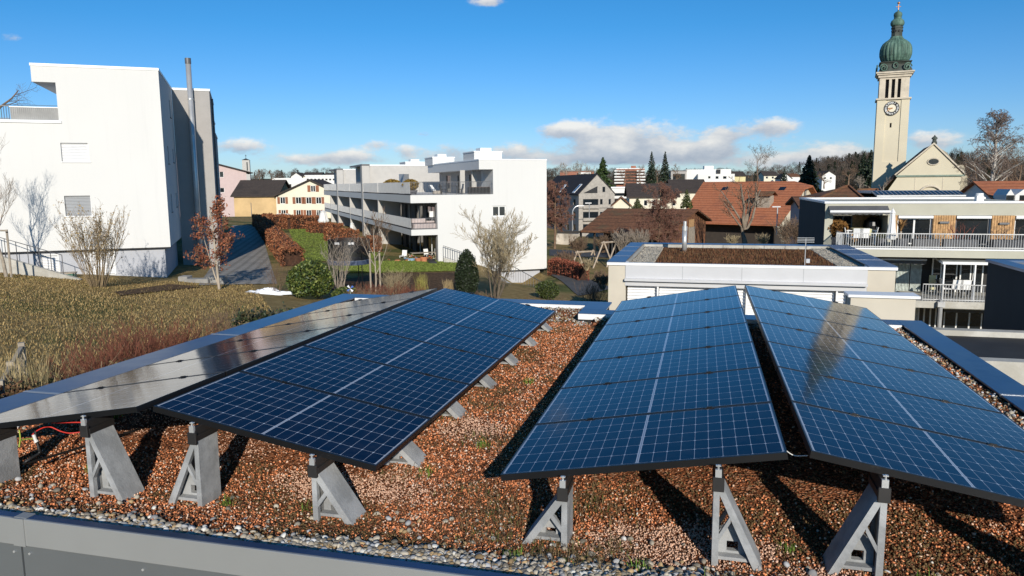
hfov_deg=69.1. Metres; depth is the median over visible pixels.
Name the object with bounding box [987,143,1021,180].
bare tree
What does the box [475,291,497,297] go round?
bed shrub
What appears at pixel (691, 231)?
door
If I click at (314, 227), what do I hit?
hedge
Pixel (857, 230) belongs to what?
garden chair
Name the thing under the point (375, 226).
bare tree
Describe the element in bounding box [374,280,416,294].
bed shrub
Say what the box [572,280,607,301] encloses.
bed shrub
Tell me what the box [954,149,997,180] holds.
bare tree
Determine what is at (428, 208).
window
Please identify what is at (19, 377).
ornamental grass
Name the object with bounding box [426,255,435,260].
plant tub
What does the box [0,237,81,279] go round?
retaining wall
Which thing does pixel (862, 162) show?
conifer
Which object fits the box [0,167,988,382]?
ground
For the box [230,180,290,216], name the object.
barn wing
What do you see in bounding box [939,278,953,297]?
garden chair
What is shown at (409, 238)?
window
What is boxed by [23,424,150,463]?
black conduit
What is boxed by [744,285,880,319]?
solar panel
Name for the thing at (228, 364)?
solar panel
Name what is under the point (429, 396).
solar panel
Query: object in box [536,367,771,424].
solar panel
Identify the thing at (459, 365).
solar panel
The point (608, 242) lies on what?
swing frame
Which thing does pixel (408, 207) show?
window
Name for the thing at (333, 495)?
concrete stand
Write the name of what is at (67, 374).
bare shrub
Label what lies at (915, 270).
window
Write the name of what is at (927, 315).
window
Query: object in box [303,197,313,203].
window
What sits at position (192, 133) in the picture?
flue pipe
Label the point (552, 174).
tree belt
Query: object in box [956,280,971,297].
garden chair
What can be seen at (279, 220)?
hedge
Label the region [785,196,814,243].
corner house
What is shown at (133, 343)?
red dogwood
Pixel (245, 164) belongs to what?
concrete tower
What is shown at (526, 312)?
solar panel
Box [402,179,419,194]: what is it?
potted bush
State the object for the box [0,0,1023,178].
sky
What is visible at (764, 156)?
bare tree
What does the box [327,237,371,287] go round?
trampoline
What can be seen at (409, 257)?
plant tub
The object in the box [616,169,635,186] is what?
bare tree
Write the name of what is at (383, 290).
bed shrub
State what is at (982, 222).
window
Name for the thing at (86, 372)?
trailing stems
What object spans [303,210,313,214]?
window
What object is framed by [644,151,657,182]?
conifer
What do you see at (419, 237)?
window
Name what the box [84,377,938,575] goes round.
green tufts
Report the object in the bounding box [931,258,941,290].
window
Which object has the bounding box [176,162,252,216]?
pink house
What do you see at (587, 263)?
bare shrub
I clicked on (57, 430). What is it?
red cable
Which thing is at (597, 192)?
grey timber house
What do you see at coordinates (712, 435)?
solar panel
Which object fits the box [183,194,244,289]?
young oak
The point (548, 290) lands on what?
leafy bush
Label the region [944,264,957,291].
window
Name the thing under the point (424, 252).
garden table
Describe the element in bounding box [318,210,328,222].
closed parasol
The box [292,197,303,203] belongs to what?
window
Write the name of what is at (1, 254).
bare tree
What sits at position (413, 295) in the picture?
solar panel
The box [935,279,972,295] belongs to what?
garden table
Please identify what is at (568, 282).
road
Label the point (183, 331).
red dogwood
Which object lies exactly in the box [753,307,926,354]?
solar panel
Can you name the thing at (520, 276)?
ramp wall
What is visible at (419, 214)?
window
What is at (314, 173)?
skyline house
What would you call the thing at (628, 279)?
planted roof building
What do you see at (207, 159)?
block
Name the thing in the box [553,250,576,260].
bare shrub
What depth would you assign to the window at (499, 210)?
66.23 m
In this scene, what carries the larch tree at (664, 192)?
on the ground at (511, 290)
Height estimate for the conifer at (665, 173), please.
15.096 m
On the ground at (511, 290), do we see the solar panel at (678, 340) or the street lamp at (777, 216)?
the street lamp at (777, 216)
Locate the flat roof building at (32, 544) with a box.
[0,294,1023,575]
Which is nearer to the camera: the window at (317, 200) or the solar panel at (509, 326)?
the solar panel at (509, 326)
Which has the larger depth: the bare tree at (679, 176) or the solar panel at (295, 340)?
the bare tree at (679, 176)
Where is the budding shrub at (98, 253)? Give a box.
[48,200,130,286]
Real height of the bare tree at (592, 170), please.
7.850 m
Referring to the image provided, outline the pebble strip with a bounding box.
[631,246,856,265]
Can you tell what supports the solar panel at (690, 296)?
on the roof substrate
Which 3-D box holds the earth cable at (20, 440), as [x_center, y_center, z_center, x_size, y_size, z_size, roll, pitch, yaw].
[-3.707,1.128,5.635,0.080,0.105,0.159,1,8,9]
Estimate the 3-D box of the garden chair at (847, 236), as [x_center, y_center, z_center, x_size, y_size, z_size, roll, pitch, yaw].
[17.957,-2.767,39.609,0.590,0.920,0.480,2,8,14]
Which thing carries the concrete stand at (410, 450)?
on the roof substrate
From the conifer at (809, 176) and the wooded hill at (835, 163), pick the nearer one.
the conifer at (809, 176)
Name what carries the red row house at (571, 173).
on the ground at (511, 290)
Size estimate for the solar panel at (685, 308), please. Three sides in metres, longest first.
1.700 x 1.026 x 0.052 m
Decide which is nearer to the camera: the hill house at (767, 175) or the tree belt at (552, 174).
the hill house at (767, 175)
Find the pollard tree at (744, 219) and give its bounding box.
[712,172,769,243]
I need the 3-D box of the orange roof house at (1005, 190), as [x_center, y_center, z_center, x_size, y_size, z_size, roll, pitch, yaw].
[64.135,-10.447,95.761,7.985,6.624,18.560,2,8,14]
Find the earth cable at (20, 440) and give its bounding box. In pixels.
[18,430,32,446]
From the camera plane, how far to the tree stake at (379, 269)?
41.21 m
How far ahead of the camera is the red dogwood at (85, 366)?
10.80 m
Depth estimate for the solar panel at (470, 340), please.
8.38 m
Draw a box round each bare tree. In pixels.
[0,81,38,108]
[0,134,17,276]
[255,169,265,179]
[348,207,391,287]
[556,162,571,174]
[570,160,583,174]
[584,163,597,173]
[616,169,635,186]
[626,165,646,183]
[654,162,664,182]
[671,163,680,178]
[744,144,775,180]
[818,173,830,188]
[839,164,860,184]
[854,177,866,188]
[878,177,890,190]
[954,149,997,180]
[981,144,1023,180]
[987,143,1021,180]
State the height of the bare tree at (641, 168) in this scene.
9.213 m
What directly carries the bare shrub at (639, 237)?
on the ground at (511, 290)
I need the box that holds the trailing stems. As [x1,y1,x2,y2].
[31,332,213,388]
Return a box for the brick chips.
[0,307,1023,575]
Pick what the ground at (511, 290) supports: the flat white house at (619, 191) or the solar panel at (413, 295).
the flat white house at (619, 191)
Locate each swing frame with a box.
[574,250,597,262]
[593,241,620,267]
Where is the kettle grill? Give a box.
[863,217,880,238]
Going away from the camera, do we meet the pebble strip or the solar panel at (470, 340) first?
the solar panel at (470, 340)
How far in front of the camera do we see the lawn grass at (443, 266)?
60.54 m
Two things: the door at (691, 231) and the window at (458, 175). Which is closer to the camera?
the window at (458, 175)
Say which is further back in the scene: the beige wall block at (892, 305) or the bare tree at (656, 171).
the bare tree at (656, 171)
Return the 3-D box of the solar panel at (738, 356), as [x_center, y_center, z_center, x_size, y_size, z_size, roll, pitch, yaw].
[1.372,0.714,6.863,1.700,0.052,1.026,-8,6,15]
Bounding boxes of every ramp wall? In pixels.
[443,246,475,262]
[501,263,540,286]
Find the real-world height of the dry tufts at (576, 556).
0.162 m
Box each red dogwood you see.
[25,338,134,379]
[46,326,161,377]
[69,310,183,369]
[105,309,221,354]
[136,310,226,350]
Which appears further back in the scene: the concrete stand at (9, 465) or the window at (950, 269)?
the window at (950, 269)
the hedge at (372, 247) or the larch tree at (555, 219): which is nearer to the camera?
the hedge at (372, 247)
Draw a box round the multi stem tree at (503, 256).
[450,205,537,298]
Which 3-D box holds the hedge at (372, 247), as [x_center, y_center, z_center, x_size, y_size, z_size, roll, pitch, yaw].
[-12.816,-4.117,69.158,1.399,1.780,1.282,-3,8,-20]
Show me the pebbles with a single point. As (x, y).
(386, 550)
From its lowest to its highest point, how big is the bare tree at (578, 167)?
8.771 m
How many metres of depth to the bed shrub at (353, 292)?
29.62 m
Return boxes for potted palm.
[892,217,915,246]
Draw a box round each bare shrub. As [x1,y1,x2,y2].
[44,363,94,382]
[195,302,257,332]
[256,255,290,290]
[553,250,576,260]
[567,235,587,255]
[578,257,594,270]
[590,269,607,289]
[592,233,612,252]
[610,229,632,250]
[626,228,652,241]
[724,234,738,243]
[754,232,770,243]
[766,213,798,243]
[778,215,798,243]
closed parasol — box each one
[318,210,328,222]
[886,208,895,247]
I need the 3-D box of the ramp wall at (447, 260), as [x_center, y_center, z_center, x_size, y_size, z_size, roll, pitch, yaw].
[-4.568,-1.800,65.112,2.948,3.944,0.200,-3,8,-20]
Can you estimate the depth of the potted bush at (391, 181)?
76.08 m
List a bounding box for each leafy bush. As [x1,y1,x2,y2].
[22,374,53,387]
[286,258,333,299]
[331,286,356,296]
[535,280,559,299]
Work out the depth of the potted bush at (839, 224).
39.75 m
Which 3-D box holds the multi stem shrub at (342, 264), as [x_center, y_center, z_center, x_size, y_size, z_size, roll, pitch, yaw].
[-9.173,-1.177,39.258,1.608,3.334,2.876,2,8,20]
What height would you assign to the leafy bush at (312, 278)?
2.088 m
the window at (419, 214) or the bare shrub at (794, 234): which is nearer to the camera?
the bare shrub at (794, 234)
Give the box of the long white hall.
[272,175,333,183]
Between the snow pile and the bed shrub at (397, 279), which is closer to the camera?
the snow pile
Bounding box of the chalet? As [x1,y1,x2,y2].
[816,171,837,190]
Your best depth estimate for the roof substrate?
5.33 m
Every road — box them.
[549,249,616,257]
[552,274,607,295]
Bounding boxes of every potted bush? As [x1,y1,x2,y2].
[383,179,399,182]
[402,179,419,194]
[828,218,848,243]
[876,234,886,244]
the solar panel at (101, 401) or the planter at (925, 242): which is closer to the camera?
the solar panel at (101, 401)
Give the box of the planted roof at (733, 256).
[635,247,833,265]
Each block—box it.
[0,63,181,277]
[172,88,222,265]
[614,166,644,186]
[669,166,734,181]
[844,291,920,319]
[983,259,1023,330]
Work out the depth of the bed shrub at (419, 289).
32.96 m
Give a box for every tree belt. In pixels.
[251,166,354,184]
[547,152,867,189]
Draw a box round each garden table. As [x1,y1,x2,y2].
[410,252,435,259]
[844,229,876,244]
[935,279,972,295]
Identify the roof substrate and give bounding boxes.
[0,307,1023,575]
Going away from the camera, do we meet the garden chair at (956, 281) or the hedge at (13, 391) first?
the hedge at (13, 391)
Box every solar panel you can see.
[0,372,225,428]
[64,346,290,392]
[146,326,340,365]
[153,371,429,471]
[210,311,379,344]
[240,346,469,422]
[262,298,411,327]
[302,288,437,314]
[304,326,499,387]
[352,311,522,362]
[390,298,540,341]
[421,288,555,325]
[500,402,787,480]
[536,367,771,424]
[561,342,760,388]
[579,323,752,361]
[594,308,746,340]
[605,295,741,324]
[614,285,737,311]
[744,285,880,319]
[748,295,901,335]
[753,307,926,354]
[759,322,958,379]
[766,341,1002,413]
[776,366,1023,451]
[790,401,1023,507]
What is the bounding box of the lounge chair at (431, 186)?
[428,185,441,193]
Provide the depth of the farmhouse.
122.54 m
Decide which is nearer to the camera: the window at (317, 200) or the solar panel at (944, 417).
the solar panel at (944, 417)
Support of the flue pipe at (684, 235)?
on the planted roof at (733, 256)
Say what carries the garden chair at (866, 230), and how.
on the apartment building at (917, 266)
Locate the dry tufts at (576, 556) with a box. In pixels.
[360,339,939,575]
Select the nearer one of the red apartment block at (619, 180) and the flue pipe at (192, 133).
the flue pipe at (192, 133)
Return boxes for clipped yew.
[454,249,478,293]
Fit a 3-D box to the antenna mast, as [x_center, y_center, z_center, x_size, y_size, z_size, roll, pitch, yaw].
[10.316,-1.219,26.185,0.560,1.108,0.100,2,8,14]
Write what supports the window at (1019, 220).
in the apartment building at (917, 266)
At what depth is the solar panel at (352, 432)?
5.38 m
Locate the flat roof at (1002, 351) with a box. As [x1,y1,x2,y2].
[932,327,1023,385]
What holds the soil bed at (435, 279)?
on the ground at (511, 290)
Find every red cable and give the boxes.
[32,426,79,434]
[51,422,80,423]
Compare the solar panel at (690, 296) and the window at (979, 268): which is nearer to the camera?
the solar panel at (690, 296)
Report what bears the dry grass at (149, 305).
on the ground at (511, 290)
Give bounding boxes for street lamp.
[572,205,583,230]
[772,206,780,234]
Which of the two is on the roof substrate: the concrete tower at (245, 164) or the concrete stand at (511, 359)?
the concrete stand at (511, 359)
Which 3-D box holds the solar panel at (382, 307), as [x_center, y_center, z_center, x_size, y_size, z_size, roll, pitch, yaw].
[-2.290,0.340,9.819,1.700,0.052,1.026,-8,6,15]
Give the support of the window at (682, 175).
in the white modern block at (708, 173)
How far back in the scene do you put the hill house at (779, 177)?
377.12 m
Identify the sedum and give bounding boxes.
[655,247,835,265]
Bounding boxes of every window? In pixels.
[277,197,287,203]
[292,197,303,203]
[294,210,302,214]
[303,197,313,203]
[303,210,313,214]
[307,185,318,191]
[313,197,323,203]
[406,204,411,217]
[407,235,412,248]
[416,205,422,217]
[416,235,422,253]
[427,206,434,220]
[428,237,434,256]
[447,176,450,192]
[458,175,459,191]
[492,206,505,216]
[583,199,597,204]
[583,212,597,217]
[673,174,684,178]
[833,215,852,240]
[895,263,909,291]
[896,215,933,244]
[909,264,921,290]
[917,308,936,326]
[927,158,939,164]
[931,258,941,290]
[943,312,982,328]
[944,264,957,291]
[955,216,991,244]
[959,265,971,291]
[972,265,983,292]
[1014,216,1023,239]
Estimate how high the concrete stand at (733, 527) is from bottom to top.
0.623 m
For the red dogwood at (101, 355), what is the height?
1.367 m
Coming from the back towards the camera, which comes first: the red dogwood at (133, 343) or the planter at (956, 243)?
the planter at (956, 243)
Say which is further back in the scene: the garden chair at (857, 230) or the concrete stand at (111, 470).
the garden chair at (857, 230)
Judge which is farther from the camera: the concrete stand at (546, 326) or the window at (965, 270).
the window at (965, 270)
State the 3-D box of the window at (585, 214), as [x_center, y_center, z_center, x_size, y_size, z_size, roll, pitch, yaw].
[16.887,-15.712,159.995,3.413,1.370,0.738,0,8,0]
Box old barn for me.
[580,208,711,252]
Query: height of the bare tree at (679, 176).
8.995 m
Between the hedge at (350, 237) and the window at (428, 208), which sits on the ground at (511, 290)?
the hedge at (350, 237)
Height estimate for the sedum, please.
0.159 m
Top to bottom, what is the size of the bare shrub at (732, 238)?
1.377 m
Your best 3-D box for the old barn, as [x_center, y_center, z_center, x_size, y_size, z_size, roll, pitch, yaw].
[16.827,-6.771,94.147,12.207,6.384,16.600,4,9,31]
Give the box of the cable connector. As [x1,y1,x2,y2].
[32,434,38,442]
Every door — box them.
[688,226,694,242]
[689,219,693,226]
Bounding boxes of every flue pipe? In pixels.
[185,58,203,265]
[682,221,687,250]
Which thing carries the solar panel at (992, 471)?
on the concrete stand
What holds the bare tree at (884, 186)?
on the ground at (511, 290)
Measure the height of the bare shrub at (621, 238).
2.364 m
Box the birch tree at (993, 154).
[952,108,1023,190]
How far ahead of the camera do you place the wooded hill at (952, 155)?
499.42 m
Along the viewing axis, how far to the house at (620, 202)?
132.02 m
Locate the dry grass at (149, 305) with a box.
[0,272,271,380]
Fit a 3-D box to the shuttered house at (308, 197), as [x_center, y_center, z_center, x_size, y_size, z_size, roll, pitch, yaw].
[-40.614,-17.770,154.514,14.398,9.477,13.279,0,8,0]
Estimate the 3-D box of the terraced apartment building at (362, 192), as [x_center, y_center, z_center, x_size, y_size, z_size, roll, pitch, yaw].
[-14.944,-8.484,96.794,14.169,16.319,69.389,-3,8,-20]
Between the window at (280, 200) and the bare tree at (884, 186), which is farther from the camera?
the window at (280, 200)
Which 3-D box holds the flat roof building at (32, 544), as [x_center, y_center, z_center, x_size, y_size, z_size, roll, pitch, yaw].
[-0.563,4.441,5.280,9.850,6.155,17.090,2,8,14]
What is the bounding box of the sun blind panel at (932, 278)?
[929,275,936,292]
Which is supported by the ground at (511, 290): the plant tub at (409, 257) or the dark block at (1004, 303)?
the dark block at (1004, 303)
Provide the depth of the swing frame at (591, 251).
74.34 m
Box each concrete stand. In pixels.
[0,427,20,483]
[79,415,144,500]
[168,422,220,506]
[307,454,365,525]
[384,440,425,467]
[442,401,467,418]
[474,374,496,388]
[500,353,519,365]
[520,336,537,346]
[522,476,573,547]
[537,322,551,331]
[711,464,761,570]
[822,472,891,575]
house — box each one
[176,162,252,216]
[273,179,332,217]
[290,172,303,186]
[302,172,324,177]
[547,174,615,236]
[560,170,593,174]
[611,187,625,197]
[611,196,631,207]
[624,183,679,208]
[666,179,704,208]
[731,171,746,181]
[758,171,777,180]
[774,173,792,180]
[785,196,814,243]
[788,173,799,181]
[805,185,863,197]
[857,188,878,195]
[960,181,1023,233]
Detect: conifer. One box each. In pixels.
[595,157,614,187]
[631,198,643,208]
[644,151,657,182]
[658,152,670,182]
[680,189,692,208]
[780,168,787,180]
[798,155,822,192]
[856,151,866,176]
[857,150,872,187]
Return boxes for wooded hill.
[812,150,870,191]
[947,147,1023,184]
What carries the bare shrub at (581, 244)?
on the ground at (511, 290)
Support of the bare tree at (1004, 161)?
on the ground at (511, 290)
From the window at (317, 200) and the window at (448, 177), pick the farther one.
the window at (317, 200)
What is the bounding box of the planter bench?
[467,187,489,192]
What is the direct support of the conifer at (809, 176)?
on the ground at (511, 290)
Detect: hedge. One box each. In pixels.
[0,353,146,397]
[229,293,392,326]
[251,214,305,266]
[261,213,287,228]
[284,214,318,228]
[305,221,343,232]
[322,226,359,240]
[333,235,371,250]
[366,235,381,251]
[547,257,589,280]
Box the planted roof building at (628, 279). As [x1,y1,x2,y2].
[607,242,897,314]
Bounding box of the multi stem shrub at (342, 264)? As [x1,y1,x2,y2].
[319,233,358,288]
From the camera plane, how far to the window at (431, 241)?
67.12 m
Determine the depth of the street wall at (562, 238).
103.91 m
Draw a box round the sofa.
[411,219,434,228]
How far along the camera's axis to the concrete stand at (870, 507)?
4.19 m
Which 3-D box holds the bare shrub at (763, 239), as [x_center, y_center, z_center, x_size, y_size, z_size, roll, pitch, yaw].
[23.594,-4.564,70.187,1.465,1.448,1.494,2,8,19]
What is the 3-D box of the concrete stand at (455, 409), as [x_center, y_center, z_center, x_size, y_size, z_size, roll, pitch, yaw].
[-0.582,1.012,6.840,0.328,0.341,0.264,2,8,14]
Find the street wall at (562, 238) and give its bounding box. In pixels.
[556,231,579,244]
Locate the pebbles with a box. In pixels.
[0,306,1023,575]
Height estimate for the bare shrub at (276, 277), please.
2.232 m
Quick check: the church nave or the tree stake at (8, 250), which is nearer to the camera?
the tree stake at (8, 250)
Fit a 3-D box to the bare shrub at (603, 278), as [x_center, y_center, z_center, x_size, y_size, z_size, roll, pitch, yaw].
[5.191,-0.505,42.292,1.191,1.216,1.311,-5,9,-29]
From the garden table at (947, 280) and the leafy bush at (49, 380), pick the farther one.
the garden table at (947, 280)
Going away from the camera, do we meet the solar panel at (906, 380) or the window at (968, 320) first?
the solar panel at (906, 380)
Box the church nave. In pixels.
[879,135,966,190]
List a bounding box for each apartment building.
[324,148,546,282]
[798,197,1023,328]
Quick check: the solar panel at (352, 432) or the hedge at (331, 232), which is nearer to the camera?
the solar panel at (352, 432)
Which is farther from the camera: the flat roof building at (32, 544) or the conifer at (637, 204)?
the conifer at (637, 204)
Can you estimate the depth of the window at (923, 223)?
39.03 m
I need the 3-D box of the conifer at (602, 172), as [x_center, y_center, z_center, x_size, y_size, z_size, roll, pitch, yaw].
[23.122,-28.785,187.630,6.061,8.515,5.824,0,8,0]
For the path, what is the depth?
53.99 m
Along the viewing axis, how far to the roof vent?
41.48 m
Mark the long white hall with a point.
(329, 178)
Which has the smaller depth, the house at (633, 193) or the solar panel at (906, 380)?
the solar panel at (906, 380)
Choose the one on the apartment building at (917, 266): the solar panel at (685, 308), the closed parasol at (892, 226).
the closed parasol at (892, 226)
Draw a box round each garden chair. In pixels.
[844,227,855,244]
[851,228,863,245]
[857,228,869,245]
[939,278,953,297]
[949,280,962,297]
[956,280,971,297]
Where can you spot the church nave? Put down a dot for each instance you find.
(931, 166)
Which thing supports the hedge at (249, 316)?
on the ground at (511, 290)
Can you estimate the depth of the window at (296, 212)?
149.06 m
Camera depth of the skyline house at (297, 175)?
356.00 m
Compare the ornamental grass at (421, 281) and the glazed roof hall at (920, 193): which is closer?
the ornamental grass at (421, 281)
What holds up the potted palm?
on the apartment building at (917, 266)
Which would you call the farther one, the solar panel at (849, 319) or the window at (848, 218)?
the window at (848, 218)
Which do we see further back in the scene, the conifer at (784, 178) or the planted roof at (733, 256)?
the conifer at (784, 178)
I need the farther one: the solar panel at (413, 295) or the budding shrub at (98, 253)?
the budding shrub at (98, 253)
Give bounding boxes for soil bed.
[116,284,202,294]
[331,272,478,294]
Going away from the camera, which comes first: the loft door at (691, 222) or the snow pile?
the snow pile
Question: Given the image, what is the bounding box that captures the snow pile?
[247,287,291,294]
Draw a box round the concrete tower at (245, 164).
[242,155,250,179]
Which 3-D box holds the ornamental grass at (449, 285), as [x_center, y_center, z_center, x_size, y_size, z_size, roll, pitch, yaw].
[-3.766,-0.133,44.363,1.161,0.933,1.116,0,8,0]
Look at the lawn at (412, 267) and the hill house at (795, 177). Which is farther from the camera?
the hill house at (795, 177)
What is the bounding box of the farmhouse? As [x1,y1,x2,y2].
[688,181,816,243]
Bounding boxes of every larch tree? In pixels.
[547,179,575,248]
[629,182,687,244]
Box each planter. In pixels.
[911,235,939,246]
[942,221,977,246]
[988,224,1023,247]
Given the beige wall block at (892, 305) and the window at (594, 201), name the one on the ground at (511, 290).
the beige wall block at (892, 305)
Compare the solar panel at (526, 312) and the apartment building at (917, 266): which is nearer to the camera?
the solar panel at (526, 312)
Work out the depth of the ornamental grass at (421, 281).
38.25 m
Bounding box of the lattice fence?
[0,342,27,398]
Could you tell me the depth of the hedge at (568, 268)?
60.77 m
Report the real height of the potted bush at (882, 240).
0.650 m
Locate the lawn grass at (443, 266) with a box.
[288,228,456,272]
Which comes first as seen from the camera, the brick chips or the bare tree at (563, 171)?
the brick chips
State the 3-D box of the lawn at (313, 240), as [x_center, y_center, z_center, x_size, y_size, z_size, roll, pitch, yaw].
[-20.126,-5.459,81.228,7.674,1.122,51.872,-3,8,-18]
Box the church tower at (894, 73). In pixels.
[871,2,914,189]
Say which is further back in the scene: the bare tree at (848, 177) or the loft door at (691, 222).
the bare tree at (848, 177)
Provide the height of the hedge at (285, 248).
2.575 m
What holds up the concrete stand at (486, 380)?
on the roof substrate
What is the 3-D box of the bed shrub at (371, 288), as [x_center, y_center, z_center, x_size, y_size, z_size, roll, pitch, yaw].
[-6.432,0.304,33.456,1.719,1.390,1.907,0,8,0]
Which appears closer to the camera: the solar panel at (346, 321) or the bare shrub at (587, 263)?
the solar panel at (346, 321)
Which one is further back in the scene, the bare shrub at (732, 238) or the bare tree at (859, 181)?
the bare tree at (859, 181)
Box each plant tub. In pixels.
[403,254,416,260]
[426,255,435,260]
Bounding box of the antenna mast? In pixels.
[797,238,813,265]
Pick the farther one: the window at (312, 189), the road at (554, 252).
the window at (312, 189)
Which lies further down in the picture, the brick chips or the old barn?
the brick chips
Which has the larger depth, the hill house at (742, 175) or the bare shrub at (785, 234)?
the hill house at (742, 175)
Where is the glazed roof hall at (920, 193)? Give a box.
[858,190,965,232]
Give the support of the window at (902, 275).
in the apartment building at (917, 266)
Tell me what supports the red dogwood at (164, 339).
on the ground at (511, 290)
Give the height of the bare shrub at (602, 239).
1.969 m
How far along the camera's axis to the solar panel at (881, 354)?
7.39 m
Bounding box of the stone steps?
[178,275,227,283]
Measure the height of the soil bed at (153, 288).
0.777 m
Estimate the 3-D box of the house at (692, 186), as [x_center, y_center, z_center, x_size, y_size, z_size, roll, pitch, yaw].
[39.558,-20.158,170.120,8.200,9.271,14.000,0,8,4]
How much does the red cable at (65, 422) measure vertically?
0.013 m
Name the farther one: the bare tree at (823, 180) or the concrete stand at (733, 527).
the bare tree at (823, 180)
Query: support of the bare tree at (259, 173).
on the ground at (511, 290)
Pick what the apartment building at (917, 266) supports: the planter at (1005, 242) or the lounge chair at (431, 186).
the planter at (1005, 242)
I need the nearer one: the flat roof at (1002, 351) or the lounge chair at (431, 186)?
the flat roof at (1002, 351)
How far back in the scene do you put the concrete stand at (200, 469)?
5.17 m
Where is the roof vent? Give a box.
[974,193,983,200]
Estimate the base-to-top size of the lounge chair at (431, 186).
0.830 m
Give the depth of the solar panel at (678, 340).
7.78 m
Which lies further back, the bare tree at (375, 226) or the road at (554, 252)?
the road at (554, 252)
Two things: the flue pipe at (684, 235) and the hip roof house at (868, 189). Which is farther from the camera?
the hip roof house at (868, 189)
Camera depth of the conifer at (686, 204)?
117.00 m
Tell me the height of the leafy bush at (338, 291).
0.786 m
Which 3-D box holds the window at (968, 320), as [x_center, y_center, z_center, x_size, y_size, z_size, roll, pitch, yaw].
[23.709,2.128,39.223,1.814,2.850,0.080,2,8,14]
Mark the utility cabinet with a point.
(74, 273)
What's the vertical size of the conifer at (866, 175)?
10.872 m
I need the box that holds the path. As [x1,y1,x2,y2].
[199,225,276,284]
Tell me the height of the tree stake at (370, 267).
2.458 m
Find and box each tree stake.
[5,230,12,277]
[369,251,371,285]
[378,251,380,288]
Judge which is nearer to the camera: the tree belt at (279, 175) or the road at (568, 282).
the road at (568, 282)
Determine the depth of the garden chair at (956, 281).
36.99 m
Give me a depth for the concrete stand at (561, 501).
4.55 m
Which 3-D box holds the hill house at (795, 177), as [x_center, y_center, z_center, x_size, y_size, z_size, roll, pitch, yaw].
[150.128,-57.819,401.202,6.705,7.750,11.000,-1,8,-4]
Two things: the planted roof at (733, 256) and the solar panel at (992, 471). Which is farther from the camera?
the planted roof at (733, 256)
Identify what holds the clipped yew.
on the ground at (511, 290)
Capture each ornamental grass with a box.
[0,348,76,394]
[414,273,429,290]
[441,279,454,289]
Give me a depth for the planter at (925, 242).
37.54 m
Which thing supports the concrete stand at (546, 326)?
on the roof substrate
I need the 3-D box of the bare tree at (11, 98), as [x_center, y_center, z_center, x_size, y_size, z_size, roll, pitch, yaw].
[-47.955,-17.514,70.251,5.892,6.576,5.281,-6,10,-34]
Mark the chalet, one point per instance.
(829, 175)
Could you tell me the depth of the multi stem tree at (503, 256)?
41.79 m
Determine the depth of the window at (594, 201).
159.61 m
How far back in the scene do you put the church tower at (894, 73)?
168.43 m
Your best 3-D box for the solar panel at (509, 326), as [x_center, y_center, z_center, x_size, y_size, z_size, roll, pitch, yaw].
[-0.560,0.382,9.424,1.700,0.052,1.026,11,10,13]
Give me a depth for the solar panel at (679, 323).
8.77 m
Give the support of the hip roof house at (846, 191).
on the ground at (511, 290)
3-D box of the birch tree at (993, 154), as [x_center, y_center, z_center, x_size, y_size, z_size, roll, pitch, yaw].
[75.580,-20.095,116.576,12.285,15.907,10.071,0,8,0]
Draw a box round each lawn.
[289,229,385,260]
[373,261,455,272]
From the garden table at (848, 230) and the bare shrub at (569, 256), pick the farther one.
the bare shrub at (569, 256)
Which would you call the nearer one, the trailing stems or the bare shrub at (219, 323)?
the trailing stems
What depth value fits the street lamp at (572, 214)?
121.39 m
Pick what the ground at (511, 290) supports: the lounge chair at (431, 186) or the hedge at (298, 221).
the hedge at (298, 221)
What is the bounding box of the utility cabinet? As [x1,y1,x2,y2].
[60,271,76,276]
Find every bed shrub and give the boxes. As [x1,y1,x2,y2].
[340,286,376,294]
[350,282,385,294]
[359,285,393,294]
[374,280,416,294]
[378,266,411,293]
[391,284,427,294]
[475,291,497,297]
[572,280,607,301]
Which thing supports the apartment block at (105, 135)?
on the ground at (511, 290)
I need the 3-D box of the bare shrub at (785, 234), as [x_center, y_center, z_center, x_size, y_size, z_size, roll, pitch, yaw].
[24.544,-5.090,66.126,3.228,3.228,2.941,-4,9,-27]
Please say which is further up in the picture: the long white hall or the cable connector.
the long white hall
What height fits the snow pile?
0.365 m
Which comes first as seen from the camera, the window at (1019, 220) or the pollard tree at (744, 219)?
the window at (1019, 220)

